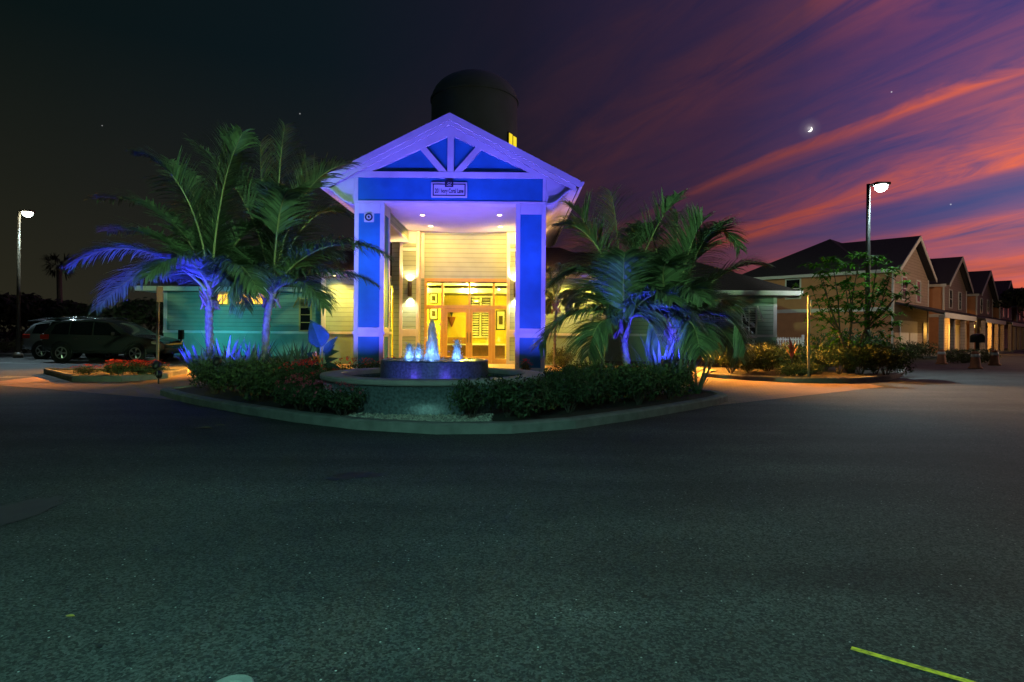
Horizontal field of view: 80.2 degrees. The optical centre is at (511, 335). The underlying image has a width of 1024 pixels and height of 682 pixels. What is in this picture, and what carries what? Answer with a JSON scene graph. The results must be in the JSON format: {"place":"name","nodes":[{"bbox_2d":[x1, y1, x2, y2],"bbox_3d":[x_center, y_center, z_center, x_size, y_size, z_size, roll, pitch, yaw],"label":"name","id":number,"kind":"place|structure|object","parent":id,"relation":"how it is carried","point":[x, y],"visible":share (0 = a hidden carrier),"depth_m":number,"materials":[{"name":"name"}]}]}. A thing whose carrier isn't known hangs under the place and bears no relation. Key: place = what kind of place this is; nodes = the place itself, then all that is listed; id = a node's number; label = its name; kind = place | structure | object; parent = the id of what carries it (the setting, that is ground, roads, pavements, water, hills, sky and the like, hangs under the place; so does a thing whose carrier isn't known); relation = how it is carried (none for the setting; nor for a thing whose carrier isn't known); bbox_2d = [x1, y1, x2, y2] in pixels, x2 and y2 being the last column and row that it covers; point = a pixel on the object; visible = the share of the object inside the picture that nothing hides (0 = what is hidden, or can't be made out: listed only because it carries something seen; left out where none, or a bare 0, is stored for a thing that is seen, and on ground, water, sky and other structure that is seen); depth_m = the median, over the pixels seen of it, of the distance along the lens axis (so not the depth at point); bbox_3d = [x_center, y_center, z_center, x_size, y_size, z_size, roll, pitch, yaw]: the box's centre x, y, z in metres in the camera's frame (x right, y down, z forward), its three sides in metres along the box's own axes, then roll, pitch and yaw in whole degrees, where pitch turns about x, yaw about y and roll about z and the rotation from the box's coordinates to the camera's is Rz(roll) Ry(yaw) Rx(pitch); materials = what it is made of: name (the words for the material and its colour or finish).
{"place":"outdoors","nodes":[
{"label":"outdoors","id":0,"kind":"place"},
{"bbox_2d":[57,370,169,374],"bbox_3d":[-11.190,0.996,16.079,4.128,0.001,2.715,0,0,0],"label":"planting bed","id":1,"kind":"object","parent":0,"point":[93,373],"visible":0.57,"depth_m":15.97,"materials":[{"name":"soil"}]},
{"bbox_2d":[72,364,102,374],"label":"shrub","id":2,"kind":"object","parent":1,"relation":"on","point":[89,370],"visible":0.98,"depth_m":15.27,"materials":[{"name":"green plant"}]},
{"bbox_2d":[105,359,130,374],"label":"shrub","id":3,"kind":"object","parent":1,"relation":"on","point":[121,369],"visible":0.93,"depth_m":15.21,"materials":[{"name":"green plant"}]},
{"bbox_2d":[123,359,151,374],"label":"shrub","id":4,"kind":"object","parent":1,"relation":"on","point":[141,369],"visible":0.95,"depth_m":15.21,"materials":[{"name":"green plant"}]},
{"bbox_2d":[156,286,162,359],"bbox_3d":[-9.196,-0.094,15.799,0.084,2.350,0.240,0,0,6],"label":"sign post","id":5,"kind":"object","parent":1,"relation":"on","point":[159,293],"visible":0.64,"depth_m":15.78,"materials":[{"name":"metal"}]},
{"bbox_2d":[0,364,883,405],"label":"driveway","id":6,"kind":"structure","parent":0,"point":[738,391],"depth_m":13.98,"materials":[{"name":"concrete"}]},
{"bbox_2d":[43,368,186,381],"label":"kerb","id":7,"kind":"structure","parent":6,"relation":"on","point":[54,372],"depth_m":15.04,"materials":[{"name":"concrete"}]},
{"bbox_2d":[160,383,727,433],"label":"kerb","id":8,"kind":"structure","parent":6,"relation":"on","point":[462,427],"depth_m":8.03,"materials":[{"name":"concrete"}]},
{"bbox_2d":[545,262,575,365],"bbox_3d":[1.623,-0.788,22.587,1.733,3.846,1.378,0,0,0],"label":"palm tree","id":9,"kind":"object","parent":6,"relation":"on","point":[552,301],"visible":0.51,"depth_m":22.59,"materials":[{"name":"plant"}]},
{"bbox_2d":[553,352,574,366],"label":"shrub","id":10,"kind":"object","parent":6,"relation":"on","point":[563,360],"visible":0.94,"depth_m":22.27,"materials":[{"name":"green plant"}]},
{"bbox_2d":[175,385,715,420],"bbox_3d":[-1.263,1.091,11.848,8.550,0.001,7.535,0,0,41],"label":"planting bed","id":11,"kind":"object","parent":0,"point":[582,409],"visible":0.1,"depth_m":9.68,"materials":[{"name":"soil"}]},
{"bbox_2d":[57,121,276,388],"bbox_3d":[-6.579,-1.639,11.994,4.124,5.463,3.984,0,0,-16],"label":"palm tree","id":12,"kind":"object","parent":11,"relation":"on","point":[190,260],"visible":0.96,"depth_m":11.81,"materials":[{"name":"plant"}]},
{"bbox_2d":[181,340,224,374],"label":"agave","id":13,"kind":"object","parent":11,"relation":"on","point":[204,356],"visible":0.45,"depth_m":11.37,"materials":[{"name":"green plant"}]},
{"bbox_2d":[187,357,239,393],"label":"shrub","id":14,"kind":"object","parent":11,"relation":"on","point":[206,373],"visible":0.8,"depth_m":10.88,"materials":[{"name":"green plant"}]},
{"bbox_2d":[193,331,265,367],"bbox_3d":[-5.357,0.326,11.594,1.404,0.868,0.905,0,0,19],"label":"agave","id":15,"kind":"object","parent":11,"relation":"on","point":[218,354],"visible":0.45,"depth_m":11.47,"materials":[{"name":"green plant"}]},
{"bbox_2d":[216,357,270,392],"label":"shrub","id":16,"kind":"object","parent":11,"relation":"on","point":[234,372],"visible":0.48,"depth_m":10.87,"materials":[{"name":"green plant"}]},
{"bbox_2d":[225,342,265,364],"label":"agave","id":17,"kind":"object","parent":11,"relation":"on","point":[248,358],"visible":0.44,"depth_m":11.48,"materials":[{"name":"green plant"}]},
{"bbox_2d":[228,360,283,401],"bbox_3d":[-4.052,0.739,9.744,0.918,0.672,0.983,0,0,-21],"label":"shrub","id":18,"kind":"object","parent":11,"relation":"on","point":[253,381],"visible":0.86,"depth_m":9.62,"materials":[{"name":"green plant"}]},
{"bbox_2d":[236,338,276,365],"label":"agave","id":19,"kind":"object","parent":11,"relation":"on","point":[257,352],"visible":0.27,"depth_m":11.89,"materials":[{"name":"green plant"}]},
{"bbox_2d":[241,358,292,396],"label":"shrub","id":20,"kind":"object","parent":11,"relation":"on","point":[256,361],"visible":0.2,"depth_m":10.49,"materials":[{"name":"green plant"}]},
{"bbox_2d":[181,120,394,362],"bbox_3d":[-4.691,-1.640,12.360,3.250,5.484,4.665,0,0,-37],"label":"palm tree","id":21,"kind":"object","parent":11,"relation":"on","point":[278,208],"visible":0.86,"depth_m":12.03,"materials":[{"name":"plant"}]},
{"bbox_2d":[265,342,313,365],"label":"agave","id":22,"kind":"object","parent":11,"relation":"on","point":[285,357],"visible":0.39,"depth_m":11.52,"materials":[{"name":"green plant"}]},
{"bbox_2d":[268,377,318,410],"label":"shrub","id":23,"kind":"object","parent":11,"relation":"on","point":[285,395],"visible":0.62,"depth_m":8.61,"materials":[{"name":"green plant"}]},
{"bbox_2d":[261,359,327,399],"bbox_3d":[-3.478,0.731,9.898,1.056,0.696,0.911,0,0,-3],"label":"shrub","id":24,"kind":"object","parent":11,"relation":"on","point":[306,370],"visible":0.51,"depth_m":9.76,"materials":[{"name":"green plant"}]},
{"bbox_2d":[274,374,320,405],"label":"shrub","id":25,"kind":"object","parent":11,"relation":"on","point":[295,383],"visible":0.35,"depth_m":9.29,"materials":[{"name":"plant"}]},
{"bbox_2d":[288,379,337,412],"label":"shrub","id":26,"kind":"object","parent":11,"relation":"on","point":[308,398],"visible":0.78,"depth_m":8.24,"materials":[{"name":"green plant"}]},
{"bbox_2d":[307,320,342,372],"bbox_3d":[-3.362,0.401,10.942,0.616,1.351,0.530,0,0,-22],"label":"bird of paradise","id":27,"kind":"object","parent":11,"relation":"on","point":[318,335],"visible":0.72,"depth_m":10.87,"materials":[{"name":"green plant"}]},
{"bbox_2d":[311,381,368,415],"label":"shrub","id":28,"kind":"object","parent":11,"relation":"on","point":[345,401],"visible":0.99,"depth_m":8.00,"materials":[{"name":"green plant"}]},
{"bbox_2d":[346,412,493,421],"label":"gravel","id":29,"kind":"structure","parent":11,"relation":"on","point":[439,417],"depth_m":7.93,"materials":[{"name":"gravel"}]},
{"bbox_2d":[320,319,544,415],"bbox_3d":[-1.258,0.450,9.930,3.590,1.441,3.590,0,0,0],"label":"fountain","id":30,"kind":"object","parent":11,"relation":"on","point":[418,383],"visible":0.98,"depth_m":8.68,"materials":[{"name":"tile"}]},
{"bbox_2d":[446,374,497,417],"bbox_3d":[-0.537,0.810,7.930,0.667,0.621,0.715,0,0,-31],"label":"shrub","id":31,"kind":"object","parent":11,"relation":"on","point":[467,391],"visible":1,"depth_m":7.81,"materials":[{"name":"green plant"}]},
{"bbox_2d":[483,374,530,417],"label":"shrub","id":32,"kind":"object","parent":11,"relation":"on","point":[500,387],"visible":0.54,"depth_m":8.06,"materials":[{"name":"green plant"}]},
{"bbox_2d":[488,376,554,419],"bbox_3d":[0.142,0.830,8.089,0.890,0.552,0.953,0,0,-26],"label":"shrub","id":33,"kind":"object","parent":11,"relation":"on","point":[530,401],"visible":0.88,"depth_m":7.97,"materials":[{"name":"green plant"}]},
{"bbox_2d":[519,373,558,413],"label":"shrub","id":34,"kind":"object","parent":11,"relation":"on","point":[544,380],"visible":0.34,"depth_m":8.41,"materials":[{"name":"green plant"}]},
{"bbox_2d":[542,369,582,409],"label":"shrub","id":35,"kind":"object","parent":11,"relation":"on","point":[562,377],"visible":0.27,"depth_m":8.89,"materials":[{"name":"green plant"}]},
{"bbox_2d":[535,375,604,412],"bbox_3d":[0.843,0.843,8.740,1.087,0.554,0.730,0,0,-13],"label":"shrub","id":36,"kind":"object","parent":11,"relation":"on","point":[575,399],"visible":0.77,"depth_m":8.66,"materials":[{"name":"green plant"}]},
{"bbox_2d":[563,366,624,408],"bbox_3d":[1.221,0.796,9.218,0.730,0.658,1.087,0,0,-42],"label":"shrub","id":37,"kind":"object","parent":11,"relation":"on","point":[597,381],"visible":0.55,"depth_m":9.11,"materials":[{"name":"green plant"}]},
{"bbox_2d":[577,364,632,403],"bbox_3d":[1.459,0.798,9.927,1.087,0.658,0.730,0,0,-13],"label":"shrub","id":38,"kind":"object","parent":11,"relation":"on","point":[611,380],"visible":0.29,"depth_m":9.85,"materials":[{"name":"green plant"}]},
{"bbox_2d":[528,184,710,367],"bbox_3d":[2.231,-1.025,12.119,3.350,4.381,3.517,0,0,22],"label":"palm tree","id":39,"kind":"object","parent":11,"relation":"on","point":[617,274],"visible":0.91,"depth_m":11.69,"materials":[{"name":"plant"}]},
{"bbox_2d":[612,363,653,400],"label":"shrub","id":40,"kind":"object","parent":11,"relation":"on","point":[634,368],"visible":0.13,"depth_m":10.23,"materials":[{"name":"green plant"}]},
{"bbox_2d":[612,365,666,404],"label":"shrub","id":41,"kind":"object","parent":11,"relation":"on","point":[633,379],"visible":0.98,"depth_m":9.70,"materials":[{"name":"green plant"}]},
{"bbox_2d":[632,361,676,396],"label":"shrub","id":42,"kind":"object","parent":11,"relation":"on","point":[656,366],"visible":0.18,"depth_m":10.92,"materials":[{"name":"green plant"}]},
{"bbox_2d":[631,336,682,372],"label":"agave","id":43,"kind":"object","parent":11,"relation":"on","point":[670,355],"visible":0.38,"depth_m":11.42,"materials":[{"name":"green plant"}]},
{"bbox_2d":[650,363,698,399],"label":"shrub","id":44,"kind":"object","parent":11,"relation":"on","point":[670,383],"visible":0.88,"depth_m":10.49,"materials":[{"name":"green plant"}]},
{"bbox_2d":[612,202,775,390],"bbox_3d":[3.516,-0.828,12.588,3.493,3.962,3.923,0,0,0],"label":"palm tree","id":45,"kind":"object","parent":11,"relation":"on","point":[673,269],"visible":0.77,"depth_m":12.21,"materials":[{"name":"plant"}]},
{"bbox_2d":[679,358,721,393],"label":"agave","id":46,"kind":"object","parent":11,"relation":"on","point":[699,386],"visible":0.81,"depth_m":10.80,"materials":[{"name":"green plant"}]},
{"bbox_2d":[0,332,936,359],"bbox_3d":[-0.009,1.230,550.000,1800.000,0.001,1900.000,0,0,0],"label":"ground","id":47,"kind":"structure","parent":0,"point":[30,350],"depth_m":39.31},
{"bbox_2d":[0,291,38,341],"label":"tree","id":48,"kind":"object","parent":47,"relation":"on","point":[12,297],"visible":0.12,"depth_m":51.84,"materials":[{"name":"green plant"}]},
{"bbox_2d":[0,294,54,333],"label":"tree","id":49,"kind":"object","parent":47,"relation":"on","point":[32,311],"visible":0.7,"depth_m":47.02,"materials":[{"name":"green plant"}]},
{"bbox_2d":[39,251,79,302],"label":"fan palm","id":50,"kind":"object","parent":47,"relation":"on","point":[58,279],"visible":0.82,"depth_m":49.85,"materials":[{"name":"plant"}]},
{"bbox_2d":[42,298,110,317],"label":"tree","id":51,"kind":"object","parent":47,"relation":"on","point":[65,308],"visible":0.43,"depth_m":48.21,"materials":[{"name":"green plant"}]},
{"bbox_2d":[0,323,163,342],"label":"undergrowth","id":52,"kind":"object","parent":47,"relation":"on","point":[161,333],"visible":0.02,"depth_m":57.35,"materials":[{"name":"plant"}]},
{"bbox_2d":[73,300,154,324],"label":"tree","id":53,"kind":"object","parent":47,"relation":"on","point":[132,314],"visible":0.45,"depth_m":49.86,"materials":[{"name":"green plant"}]},
{"bbox_2d":[112,297,162,332],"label":"tree","id":54,"kind":"object","parent":47,"relation":"on","point":[147,305],"visible":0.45,"depth_m":54.68,"materials":[{"name":"green plant"}]},
{"bbox_2d":[135,112,802,371],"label":"clubhouse","id":55,"kind":"structure","parent":47,"relation":"on","point":[481,248],"depth_m":24.62,"materials":[{"name":"blue paint"}]},
{"bbox_2d":[293,298,311,331],"bbox_3d":[-9.845,-1.005,28.591,0.669,1.658,0.813,0,0,0],"label":"window","id":56,"kind":"structure","parent":55,"relation":"in","point":[305,315],"depth_m":28.97,"materials":[{"name":"black glass"}]},
{"bbox_2d":[431,179,466,197],"bbox_3d":[-2.001,-4.678,19.370,1.147,0.587,0.096,0,0,0],"label":"address sign","id":57,"kind":"object","parent":55,"relation":"attached to","point":[448,188],"visible":1,"depth_m":19.36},
{"bbox_2d":[444,309,468,357],"bbox_3d":[-2.288,0.038,25.048,1.028,2.250,0.164,0,0,0],"label":"door","id":58,"kind":"structure","parent":55,"relation":"in","point":[446,311],"depth_m":25.04,"materials":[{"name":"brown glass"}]},
{"bbox_2d":[447,337,505,359],"bbox_3d":[-1.691,0.632,28.875,2.809,1.050,0.750,0,0,0],"label":"reception desk","id":59,"kind":"object","parent":55,"relation":"on","point":[479,349],"visible":0.55,"depth_m":28.60,"materials":[{"name":"brown wood"}]},
{"bbox_2d":[469,309,491,363],"bbox_3d":[-1.302,0.045,25.048,0.923,2.250,0.164,0,0,0],"label":"door","id":60,"kind":"structure","parent":55,"relation":"in","point":[471,311],"depth_m":25.04,"materials":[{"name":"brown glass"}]},
{"bbox_2d":[470,296,491,337],"bbox_3d":[-1.608,-0.937,30.964,1.212,2.150,0.068,0,0,0],"label":"shuttered window","id":61,"kind":"structure","parent":55,"relation":"in","point":[480,320],"depth_m":30.97,"materials":[{"name":"white paint"}]},
{"bbox_2d":[496,310,505,329],"bbox_3d":[-0.571,-0.767,30.973,0.497,1.008,0.046,0,0,0],"label":"picture frame","id":62,"kind":"object","parent":55,"relation":"attached to","point":[500,319],"visible":1,"depth_m":30.96,"materials":[{"name":"white metal"}]},
{"bbox_2d":[741,306,763,337],"bbox_3d":[11.295,-0.639,28.617,0.821,1.535,0.763,0,0,0],"label":"window","id":63,"kind":"structure","parent":55,"relation":"in","point":[752,314],"depth_m":28.97,"materials":[{"name":"glass"}]},
{"bbox_2d":[742,235,976,358],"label":"townhouse","id":64,"kind":"structure","parent":47,"relation":"on","point":[910,256],"depth_m":41.36,"materials":[{"name":"beige"}]},
{"bbox_2d":[785,278,800,298],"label":"window","id":65,"kind":"structure","parent":64,"relation":"in","point":[789,283],"depth_m":42.22,"materials":[{"name":"paint"}]},
{"bbox_2d":[900,320,917,354],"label":"garage door","id":66,"kind":"structure","parent":64,"relation":"in","point":[909,329],"depth_m":40.47,"materials":[{"name":"paint"}]},
{"bbox_2d":[908,340,938,359],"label":"shrub","id":67,"kind":"object","parent":47,"relation":"on","point":[929,350],"visible":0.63,"depth_m":34.37,"materials":[{"name":"green plant"}]},
{"bbox_2d":[929,256,1007,352],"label":"townhouse","id":68,"kind":"structure","parent":47,"relation":"on","point":[950,288],"depth_m":49.87,"materials":[{"name":"beige"}]},
{"bbox_2d":[967,270,1023,351],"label":"townhouse","id":69,"kind":"structure","parent":47,"relation":"on","point":[982,297],"depth_m":60.23,"materials":[{"name":"paint"}]},
{"bbox_2d":[993,280,1023,348],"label":"townhouse","id":70,"kind":"structure","parent":47,"relation":"on","point":[1003,313],"depth_m":70.89,"materials":[{"name":"paint"}]},
{"bbox_2d":[993,287,1023,317],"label":"tree","id":71,"kind":"object","parent":47,"relation":"on","point":[1014,297],"visible":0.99,"depth_m":66.79,"materials":[{"name":"green plant"}]},
{"bbox_2d":[1012,288,1023,347],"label":"townhouse","id":72,"kind":"structure","parent":47,"relation":"on","point":[1017,317],"depth_m":79.10,"materials":[{"name":"paint"}]},
{"bbox_2d":[430,69,518,146],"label":"round tower","id":73,"kind":"structure","parent":0,"point":[485,100],"depth_m":62.63,"materials":[{"name":"concrete"}]},
{"bbox_2d":[0,356,1023,681],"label":"road","id":74,"kind":"structure","parent":0,"point":[170,540],"depth_m":3.51,"materials":[{"name":"asphalt"}]},
{"bbox_2d":[13,210,34,357],"bbox_3d":[-22.505,-2.363,28.000,0.830,6.788,0.400,0,0,0],"label":"street lamp","id":75,"kind":"object","parent":74,"relation":"on","point":[18,353],"visible":1,"depth_m":27.94,"materials":[{"name":"metal"}]},
{"bbox_2d":[0,496,64,525],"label":"road patch","id":76,"kind":"object","parent":74,"relation":"on","point":[18,511],"visible":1,"depth_m":4.11,"materials":[{"name":"asphalt"}]},
{"bbox_2d":[22,318,118,359],"bbox_3d":[-18.918,0.173,27.335,5.030,1.870,2.341,0,0,2],"label":"parked car","id":77,"kind":"object","parent":74,"relation":"on","point":[32,341],"visible":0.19,"depth_m":26.48,"materials":[{"name":"black metal"}]},
{"bbox_2d":[40,317,184,361],"bbox_3d":[-16.268,0.193,24.935,5.030,1.870,2.341,0,0,2],"label":"parked car","id":78,"kind":"object","parent":74,"relation":"on","point":[64,339],"visible":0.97,"depth_m":24.05,"materials":[{"name":"black paint"}]},
{"bbox_2d":[114,355,317,362],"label":"kerb","id":79,"kind":"structure","parent":74,"relation":"on","point":[148,358],"depth_m":25.96,"materials":[{"name":"concrete"}]},
{"bbox_2d":[216,674,253,681],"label":"manhole cover","id":80,"kind":"object","parent":74,"relation":"in","point":[239,678],"visible":1,"depth_m":2.08,"materials":[{"name":"metal"}]},
{"bbox_2d":[656,359,905,382],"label":"kerb","id":81,"kind":"structure","parent":74,"relation":"on","point":[892,376],"depth_m":16.61,"materials":[{"name":"concrete"}]},
{"bbox_2d":[898,340,924,359],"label":"shrub","id":82,"kind":"object","parent":74,"relation":"on","point":[914,352],"visible":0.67,"depth_m":32.85,"materials":[{"name":"green plant"}]},
{"bbox_2d":[851,646,975,681],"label":"road marking","id":83,"kind":"object","parent":74,"relation":"on","point":[912,665],"visible":1,"depth_m":2.22,"materials":[{"name":"yellow paint"}]},
{"bbox_2d":[945,348,1001,362],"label":"hedge","id":84,"kind":"object","parent":74,"relation":"on","point":[957,355],"visible":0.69,"depth_m":29.72,"materials":[{"name":"green plant"}]},
{"bbox_2d":[968,351,982,368],"bbox_3d":[18.660,0.990,24.482,0.480,0.700,0.480,0,0,0],"label":"bollard","id":85,"kind":"object","parent":74,"relation":"on","point":[975,361],"visible":1,"depth_m":24.36,"materials":[{"name":"plastic"}]},
{"bbox_2d":[970,334,984,350],"bbox_3d":[23.727,0.653,31.000,0.400,1.450,0.500,0,0,0],"label":"mailbox","id":86,"kind":"object","parent":74,"relation":"on","point":[976,339],"visible":0.82,"depth_m":30.86,"materials":[{"name":"black plastic"}]},
{"bbox_2d":[0,0,1023,332],"label":"sky","id":87,"kind":"structure","parent":0,"point":[719,101],"materials":[{"name":"purple"}]},
{"bbox_2d":[673,360,898,377],"bbox_3d":[10.136,1.176,22.350,8.585,0.001,12.288,0,0,0],"label":"planting bed","id":88,"kind":"object","parent":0,"point":[830,372],"visible":0.36,"depth_m":18.84,"materials":[{"name":"soil"}]},
{"bbox_2d":[713,349,755,372],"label":"shrub","id":89,"kind":"object","parent":88,"relation":"on","point":[725,362],"visible":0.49,"depth_m":18.33,"materials":[{"name":"green plant"}]},
{"bbox_2d":[729,344,775,372],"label":"shrub","id":90,"kind":"object","parent":88,"relation":"on","point":[758,358],"visible":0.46,"depth_m":18.43,"materials":[{"name":"green plant"}]},
{"bbox_2d":[752,342,781,371],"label":"shrub","id":91,"kind":"object","parent":88,"relation":"on","point":[773,349],"visible":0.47,"depth_m":19.36,"materials":[{"name":"green plant"}]},
{"bbox_2d":[754,347,789,370],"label":"shrub","id":92,"kind":"object","parent":88,"relation":"on","point":[781,357],"visible":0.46,"depth_m":19.44,"materials":[{"name":"green plant"}]},
{"bbox_2d":[775,363,806,375],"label":"shrub","id":93,"kind":"object","parent":88,"relation":"on","point":[785,368],"visible":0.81,"depth_m":17.18,"materials":[{"name":"green plant"}]},
{"bbox_2d":[776,341,806,365],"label":"shrub","id":94,"kind":"object","parent":88,"relation":"on","point":[795,359],"visible":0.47,"depth_m":20.17,"materials":[{"name":"green plant"}]},
{"bbox_2d":[807,296,811,376],"bbox_3d":[8.303,0.051,16.997,0.086,2.322,0.260,0,0,20],"label":"sign post","id":95,"kind":"object","parent":88,"relation":"on","point":[808,334],"visible":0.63,"depth_m":16.98,"materials":[{"name":"metal"}]},
{"bbox_2d":[796,343,835,370],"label":"shrub","id":96,"kind":"object","parent":88,"relation":"on","point":[813,358],"visible":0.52,"depth_m":19.64,"materials":[{"name":"green plant"}]},
{"bbox_2d":[799,331,846,369],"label":"shrub","id":97,"kind":"object","parent":88,"relation":"on","point":[823,341],"visible":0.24,"depth_m":20.20,"materials":[{"name":"green plant"}]},
{"bbox_2d":[816,342,863,373],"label":"shrub","id":98,"kind":"object","parent":88,"relation":"on","point":[832,352],"visible":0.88,"depth_m":18.54,"materials":[{"name":"green plant"}]},
{"bbox_2d":[830,328,874,370],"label":"shrub","id":99,"kind":"object","parent":88,"relation":"on","point":[852,338],"visible":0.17,"depth_m":19.88,"materials":[{"name":"green plant"}]},
{"bbox_2d":[792,251,923,372],"bbox_3d":[10.658,-0.711,18.961,4.083,3.822,2.360,0,0,0],"label":"young tree","id":100,"kind":"object","parent":88,"relation":"on","point":[850,307],"visible":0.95,"depth_m":18.86,"materials":[{"name":"green plant"}]},
{"bbox_2d":[836,343,885,373],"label":"shrub","id":101,"kind":"object","parent":88,"relation":"on","point":[858,355],"visible":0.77,"depth_m":18.32,"materials":[{"name":"green plant"}]},
{"bbox_2d":[844,328,891,369],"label":"shrub","id":102,"kind":"object","parent":88,"relation":"on","point":[876,340],"visible":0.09,"depth_m":20.76,"materials":[{"name":"green plant"}]},
{"bbox_2d":[860,182,890,369],"bbox_3d":[12.412,-1.964,20.800,0.880,6.515,0.400,0,0,0],"label":"street lamp","id":103,"kind":"object","parent":88,"relation":"on","point":[880,186],"visible":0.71,"depth_m":20.74,"materials":[{"name":"metal"}]},
{"bbox_2d":[864,342,916,374],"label":"shrub","id":104,"kind":"object","parent":88,"relation":"on","point":[888,352],"visible":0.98,"depth_m":17.62,"materials":[{"name":"green plant"}]},
{"bbox_2d":[949,351,1023,360],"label":"road","id":105,"kind":"structure","parent":0,"point":[1018,355],"depth_m":41.94,"materials":[{"name":"asphalt"}]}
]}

